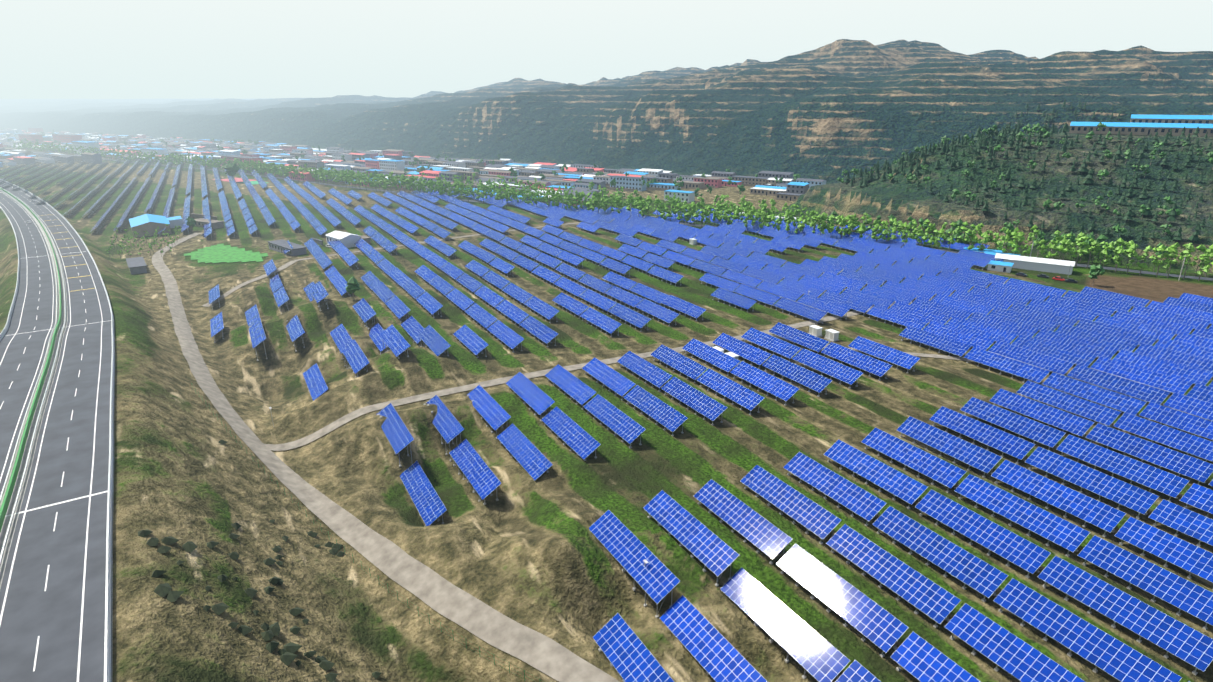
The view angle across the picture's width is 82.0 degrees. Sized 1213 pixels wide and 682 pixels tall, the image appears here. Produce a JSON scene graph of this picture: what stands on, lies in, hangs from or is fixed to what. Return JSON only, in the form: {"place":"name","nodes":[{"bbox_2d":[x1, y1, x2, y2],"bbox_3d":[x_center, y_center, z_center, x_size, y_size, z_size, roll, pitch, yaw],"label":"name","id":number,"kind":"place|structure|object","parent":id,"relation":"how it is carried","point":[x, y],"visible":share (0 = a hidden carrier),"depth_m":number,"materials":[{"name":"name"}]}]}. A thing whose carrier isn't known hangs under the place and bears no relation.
{"place":"outdoors","nodes":[
{"label":"outdoors","id":0,"kind":"place"},
{"bbox_2d":[0,39,1212,681],"bbox_3d":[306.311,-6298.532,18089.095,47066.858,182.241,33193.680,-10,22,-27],"label":"terrain","id":1,"kind":"structure","parent":0,"point":[526,549],"depth_m":192.42,"materials":[{"name":"green plant"}]},
{"bbox_2d":[0,180,114,681],"bbox_3d":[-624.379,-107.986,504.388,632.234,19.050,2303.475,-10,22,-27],"label":"highway","id":2,"kind":"structure","parent":1,"relation":"on","point":[57,365],"depth_m":117.25,"materials":[{"name":"grey asphalt"}]},
{"bbox_2d":[0,128,825,205],"bbox_3d":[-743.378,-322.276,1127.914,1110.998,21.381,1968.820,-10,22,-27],"label":"village","id":3,"kind":"object","parent":1,"relation":"on","point":[788,188],"visible":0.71,"depth_m":762.56,"materials":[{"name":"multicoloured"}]},
{"bbox_2d":[0,159,1212,681],"bbox_3d":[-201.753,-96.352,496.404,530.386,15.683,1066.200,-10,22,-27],"label":"solar panel supports","id":4,"kind":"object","parent":1,"relation":"on","point":[898,669],"depth_m":212.64,"materials":[{"name":"grey"}]},
{"bbox_2d":[4,159,1212,681],"bbox_3d":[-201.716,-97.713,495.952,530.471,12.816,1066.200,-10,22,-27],"label":"solar panels","id":5,"kind":"object","parent":4,"relation":"on","point":[1180,363],"visible":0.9,"depth_m":163.20,"materials":[{"name":"blue glass"}]},
{"bbox_2d":[1,99,1212,681],"bbox_3d":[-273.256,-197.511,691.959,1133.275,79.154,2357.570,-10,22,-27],"label":"trees","id":6,"kind":"object","parent":1,"relation":"on","point":[1063,243],"visible":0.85,"depth_m":385.63,"materials":[{"name":"green plant"}]},
{"bbox_2d":[146,160,1185,681],"bbox_3d":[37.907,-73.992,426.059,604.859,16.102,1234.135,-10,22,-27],"label":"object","id":7,"kind":"object","parent":1,"relation":"on","point":[644,560],"visible":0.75,"depth_m":164.56,"materials":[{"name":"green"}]},
{"bbox_2d":[126,114,1212,365],"bbox_3d":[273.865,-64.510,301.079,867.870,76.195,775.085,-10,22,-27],"label":"site buildings","id":8,"kind":"structure","parent":1,"relation":"on","point":[1134,126],"depth_m":361.90,"materials":[{"name":"white"}]},
{"bbox_2d":[0,0,1212,98],"label":"sky","id":9,"kind":"structure","parent":0,"point":[50,49],"materials":[{"name":"white"}]},
{"bbox_2d":[31,151,1212,681],"bbox_3d":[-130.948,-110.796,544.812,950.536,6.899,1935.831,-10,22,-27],"label":"roads","id":10,"kind":"structure","parent":0,"point":[473,615],"depth_m":134.98,"materials":[{"name":"soil"}]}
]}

